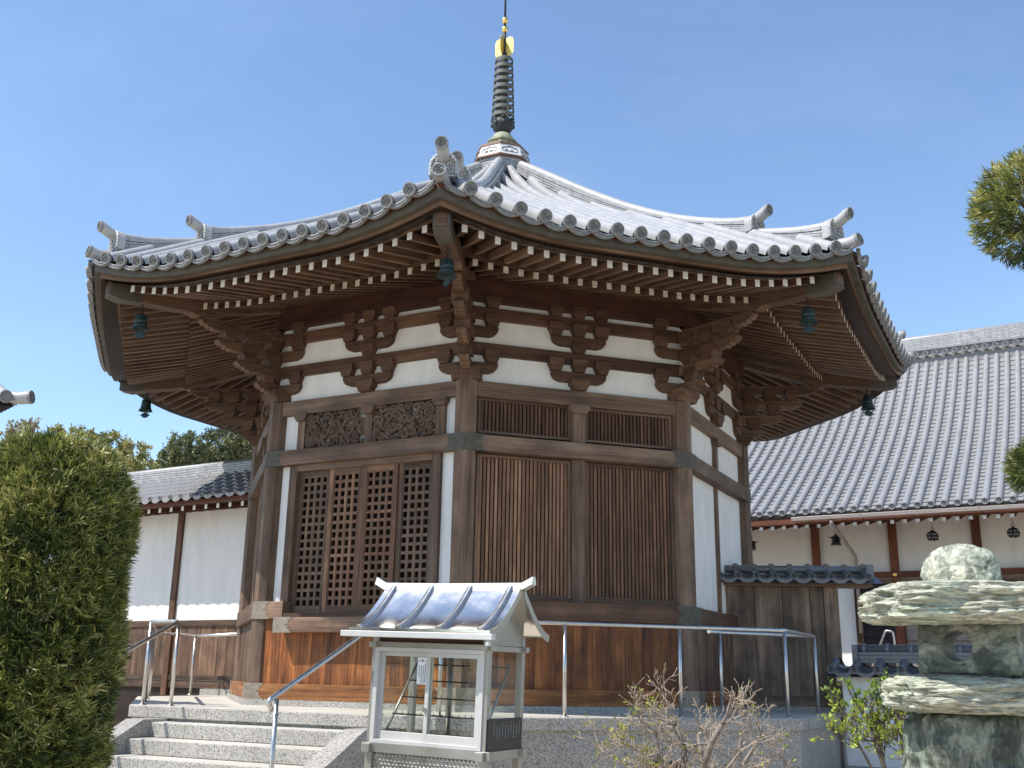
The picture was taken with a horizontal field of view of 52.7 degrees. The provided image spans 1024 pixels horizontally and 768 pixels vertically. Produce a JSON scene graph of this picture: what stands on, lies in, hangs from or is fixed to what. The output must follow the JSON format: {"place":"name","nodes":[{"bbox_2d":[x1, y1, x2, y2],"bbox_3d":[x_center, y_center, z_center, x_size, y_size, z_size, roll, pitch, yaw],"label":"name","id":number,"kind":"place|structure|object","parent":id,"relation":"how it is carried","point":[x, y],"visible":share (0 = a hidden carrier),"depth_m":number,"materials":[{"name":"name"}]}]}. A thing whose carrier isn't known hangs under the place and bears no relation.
{"place":"outdoors","nodes":[
{"label":"outdoors","id":0,"kind":"place"},
{"bbox_2d":[0,0,1023,468],"label":"sky","id":1,"kind":"structure","parent":0,"point":[135,117],"materials":[{"name":"blue"}]},
{"label":"ground","id":2,"kind":"structure","parent":0,"visible":0},
{"bbox_2d":[0,384,34,412],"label":"gate building","id":3,"kind":"structure","parent":2,"relation":"on","point":[9,399],"depth_m":11.45,"materials":[{"name":"silver ceramic"}]},
{"bbox_2d":[0,416,41,442],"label":"background tree","id":4,"kind":"object","parent":2,"relation":"on","point":[33,425],"visible":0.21,"depth_m":25.95,"materials":[{"name":"green plant"}]},
{"bbox_2d":[0,419,147,767],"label":"clipped podocarpus","id":5,"kind":"object","parent":2,"relation":"on","point":[78,589],"visible":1,"depth_m":5.35,"materials":[{"name":"green plant"}]},
{"bbox_2d":[42,422,161,471],"bbox_3d":[-13.438,5.817,33.684,5.045,9.084,4.057,0,-16,5],"label":"background tree","id":6,"kind":"object","parent":2,"relation":"on","point":[133,462],"visible":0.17,"depth_m":33.90,"materials":[{"name":"green plant"}]},
{"bbox_2d":[2,458,251,728],"bbox_3d":[-7.105,3.813,17.891,9.463,4.585,2.393,-8,-18,29],"label":"gallery","id":7,"kind":"object","parent":2,"relation":"on","point":[188,565],"visible":0.4,"depth_m":16.48,"materials":[{"name":"white paint"}]},
{"bbox_2d":[155,429,225,467],"bbox_3d":[-11.974,6.549,37.582,2.190,9.831,3.088,-5,-17,22],"label":"background tree","id":8,"kind":"object","parent":2,"relation":"on","point":[175,455],"visible":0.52,"depth_m":37.70,"materials":[{"name":"green plant"}]},
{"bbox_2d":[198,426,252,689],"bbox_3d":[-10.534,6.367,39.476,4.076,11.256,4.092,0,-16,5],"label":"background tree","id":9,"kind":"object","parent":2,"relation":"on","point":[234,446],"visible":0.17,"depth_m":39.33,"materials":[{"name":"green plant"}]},
{"bbox_2d":[340,577,548,767],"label":"candle cabinet","id":10,"kind":"object","parent":2,"relation":"on","point":[417,623],"visible":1,"depth_m":6.59,"materials":[{"name":"metal"}]},
{"bbox_2d":[376,651,433,741],"bbox_3d":[-0.681,1.990,6.601,0.403,0.549,0.018,-7,-18,26],"label":"sliding window","id":11,"kind":"structure","parent":10,"relation":"in","point":[382,734],"depth_m":6.61,"materials":[{"name":"paint"}]},
{"bbox_2d":[369,647,484,751],"bbox_3d":[-0.528,1.970,6.507,0.824,0.611,0.056,-7,-18,26],"label":"window frame","id":12,"kind":"structure","parent":10,"relation":"in","point":[378,652],"depth_m":6.50,"materials":[{"name":"paint"}]},
{"bbox_2d":[422,653,479,746],"bbox_3d":[-0.372,1.954,6.419,0.403,0.549,0.018,-7,-18,26],"label":"sliding window","id":13,"kind":"structure","parent":10,"relation":"in","point":[426,738],"depth_m":6.41,"materials":[{"name":"paint"}]},
{"bbox_2d":[104,695,847,767],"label":"stone terrace","id":14,"kind":"structure","parent":2,"relation":"on","point":[211,731],"depth_m":9.80,"materials":[{"name":"stone"}]},
{"bbox_2d":[122,619,236,705],"bbox_3d":[-4.175,3.811,12.458,1.235,1.746,6.501,3,-16,-7],"label":"handrail","id":15,"kind":"object","parent":14,"relation":"on","point":[153,634],"visible":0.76,"depth_m":11.08,"materials":[{"name":"silver metal"}]},
{"bbox_2d":[85,0,914,713],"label":"octagonal hall","id":16,"kind":"structure","parent":14,"relation":"on","point":[569,400],"depth_m":11.74,"materials":[{"name":"brown wood"}]},
{"bbox_2d":[130,305,148,338],"bbox_3d":[-4.219,-0.715,11.751,0.208,0.425,0.205,0,-16,5],"label":"wind bell","id":17,"kind":"object","parent":16,"relation":"hanging from","point":[139,327],"visible":1,"depth_m":11.71,"materials":[{"name":"teal metal"}]},
{"bbox_2d":[138,392,152,417],"bbox_3d":[-5.464,0.301,15.443,0.208,0.425,0.205,0,-16,5],"label":"wind bell","id":18,"kind":"object","parent":16,"relation":"hanging from","point":[145,407],"visible":1,"depth_m":15.39,"materials":[{"name":"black metal"}]},
{"bbox_2d":[248,494,260,605],"bbox_3d":[-3.448,2.269,14.076,0.095,1.525,1.103,6,-16,-17],"label":"slat window","id":19,"kind":"structure","parent":16,"relation":"in","point":[258,500],"depth_m":14.45,"materials":[{"name":"brown wood"}]},
{"bbox_2d":[290,470,330,612],"bbox_3d":[-2.320,1.825,11.995,0.468,1.647,0.035,-7,-18,26],"label":"lattice door","id":20,"kind":"structure","parent":16,"relation":"in","point":[313,608],"depth_m":11.99,"materials":[{"name":"brown wood"}]},
{"bbox_2d":[321,466,363,612],"bbox_3d":[-1.916,1.766,11.764,0.468,1.647,0.035,-7,-18,26],"label":"lattice door","id":21,"kind":"structure","parent":16,"relation":"in","point":[326,608],"depth_m":11.75,"materials":[{"name":"brown wood"}]},
{"bbox_2d":[356,463,399,611],"bbox_3d":[-1.499,1.716,11.557,0.468,1.647,0.035,-7,-18,26],"label":"lattice door","id":22,"kind":"structure","parent":16,"relation":"in","point":[360,607],"depth_m":11.56,"materials":[{"name":"brown wood"}]},
{"bbox_2d":[394,461,431,582],"bbox_3d":[-1.069,1.673,11.377,0.468,1.647,0.035,-7,-18,26],"label":"lattice door","id":23,"kind":"structure","parent":16,"relation":"in","point":[425,465],"depth_m":11.42,"materials":[{"name":"brown wood"}]},
{"bbox_2d":[436,247,456,286],"bbox_3d":[-0.629,-1.140,10.015,0.208,0.425,0.205,0,-16,5],"label":"wind bell","id":24,"kind":"object","parent":16,"relation":"hanging from","point":[446,273],"visible":1,"depth_m":9.97,"materials":[{"name":"teal metal"}]},
{"bbox_2d":[473,454,570,598],"bbox_3d":[0.112,1.565,11.347,1.103,1.525,0.095,6,-16,-17],"label":"slat window","id":25,"kind":"structure","parent":16,"relation":"in","point":[522,518],"depth_m":11.34,"materials":[{"name":"brown wood"}]},
{"bbox_2d":[585,463,675,602],"bbox_3d":[1.317,1.690,11.719,1.103,1.525,0.095,6,-16,-17],"label":"slat window","id":26,"kind":"structure","parent":16,"relation":"in","point":[630,555],"depth_m":11.70,"materials":[{"name":"brown wood"}]},
{"bbox_2d":[799,297,818,332],"bbox_3d":[3.196,-0.751,11.158,0.208,0.425,0.205,0,-16,5],"label":"wind bell","id":27,"kind":"object","parent":16,"relation":"hanging from","point":[808,321],"visible":1,"depth_m":11.11,"materials":[{"name":"teal metal"}]},
{"bbox_2d":[860,388,875,415],"bbox_3d":[5.022,0.250,14.603,0.208,0.425,0.205,0,-16,5],"label":"wind bell","id":28,"kind":"object","parent":16,"relation":"hanging from","point":[867,404],"visible":1,"depth_m":14.56,"materials":[{"name":"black metal"}]},
{"bbox_2d":[266,620,820,767],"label":"handrail","id":29,"kind":"object","parent":14,"relation":"on","point":[752,631],"visible":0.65,"depth_m":10.14,"materials":[{"name":"silver metal"}]},
{"bbox_2d":[574,662,798,767],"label":"bare shrub","id":30,"kind":"object","parent":2,"relation":"on","point":[704,757],"visible":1,"depth_m":8.10,"materials":[{"name":"brown plant"}]},
{"bbox_2d":[721,563,881,711],"bbox_3d":[3.556,3.571,12.833,2.093,2.674,0.463,0,-16,5],"label":"plank fence","id":31,"kind":"object","parent":2,"relation":"on","point":[804,598],"visible":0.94,"depth_m":12.98,"materials":[{"name":"brown wood"}]},
{"bbox_2d":[809,666,910,767],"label":"leafy shrub","id":32,"kind":"object","parent":2,"relation":"on","point":[875,724],"visible":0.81,"depth_m":7.36,"materials":[{"name":"green plant"}]},
{"bbox_2d":[872,630,898,665],"bbox_3d":[7.187,5.848,19.835,0.569,2.204,0.040,-8,-18,29],"label":"veranda handrail","id":33,"kind":"object","parent":2,"relation":"on","point":[884,633],"visible":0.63,"depth_m":20.05,"materials":[{"name":"silver metal"}]},
{"bbox_2d":[748,322,1023,706],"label":"hall","id":34,"kind":"structure","parent":2,"relation":"on","point":[910,459],"depth_m":23.76,"materials":[{"name":"tile"}]},
{"bbox_2d":[752,540,757,550],"bbox_3d":[5.453,3.575,23.585,0.340,0.450,0.296,0,-16,5],"label":"hanging lantern","id":35,"kind":"object","parent":34,"relation":"hanging from","point":[753,546],"visible":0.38,"depth_m":23.49,"materials":[{"name":"black metal"}]},
{"bbox_2d":[828,531,841,545],"bbox_3d":[7.099,3.326,22.669,0.340,0.450,0.296,0,-16,5],"label":"hanging lantern","id":36,"kind":"object","parent":34,"relation":"hanging from","point":[835,539],"visible":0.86,"depth_m":22.59,"materials":[{"name":"black metal"}]},
{"bbox_2d":[904,626,917,666],"bbox_3d":[8.806,5.592,21.956,0.880,2.700,0.040,-8,-18,29],"label":"sliding door","id":37,"kind":"structure","parent":34,"relation":"in","point":[911,632],"depth_m":22.16,"materials":[{"name":"white wood"}]},
{"bbox_2d":[926,522,938,541],"bbox_3d":[8.822,3.103,21.698,0.264,0.427,0.252,0,-16,5],"label":"hanging lantern","id":38,"kind":"object","parent":34,"relation":"hanging from","point":[932,535],"visible":0.98,"depth_m":21.60,"materials":[{"name":"black metal"}]},
{"bbox_2d":[954,634,971,644],"bbox_3d":[9.586,5.483,21.519,0.880,2.700,0.040,-8,-18,29],"label":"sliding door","id":39,"kind":"structure","parent":34,"relation":"in","point":[963,639],"depth_m":21.65,"materials":[{"name":"white wood"}]},
{"bbox_2d":[1007,521,1020,538],"bbox_3d":[10.156,2.926,20.949,0.264,0.427,0.252,0,-16,5],"label":"hanging lantern","id":40,"kind":"object","parent":34,"relation":"hanging from","point":[1013,532],"visible":1,"depth_m":20.85,"materials":[{"name":"black metal"}]},
{"bbox_2d":[1004,580,1023,632],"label":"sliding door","id":41,"kind":"structure","parent":34,"relation":"in","point":[1004,580],"depth_m":21.41,"materials":[{"name":"white wood"}]},
{"bbox_2d":[823,643,1023,767],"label":"garden wall","id":42,"kind":"structure","parent":2,"relation":"on","point":[859,671],"depth_m":11.94,"materials":[{"name":"white paint"}]},
{"bbox_2d":[857,543,1023,767],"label":"stone lantern","id":43,"kind":"object","parent":2,"relation":"on","point":[968,712],"visible":1,"depth_m":5.09,"materials":[{"name":"grey stone"}]},
{"bbox_2d":[963,143,1023,496],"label":"cloud pruned podocarpus","id":44,"kind":"object","parent":2,"relation":"on","point":[1007,191],"visible":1,"depth_m":6.60,"materials":[{"name":"green plant"}]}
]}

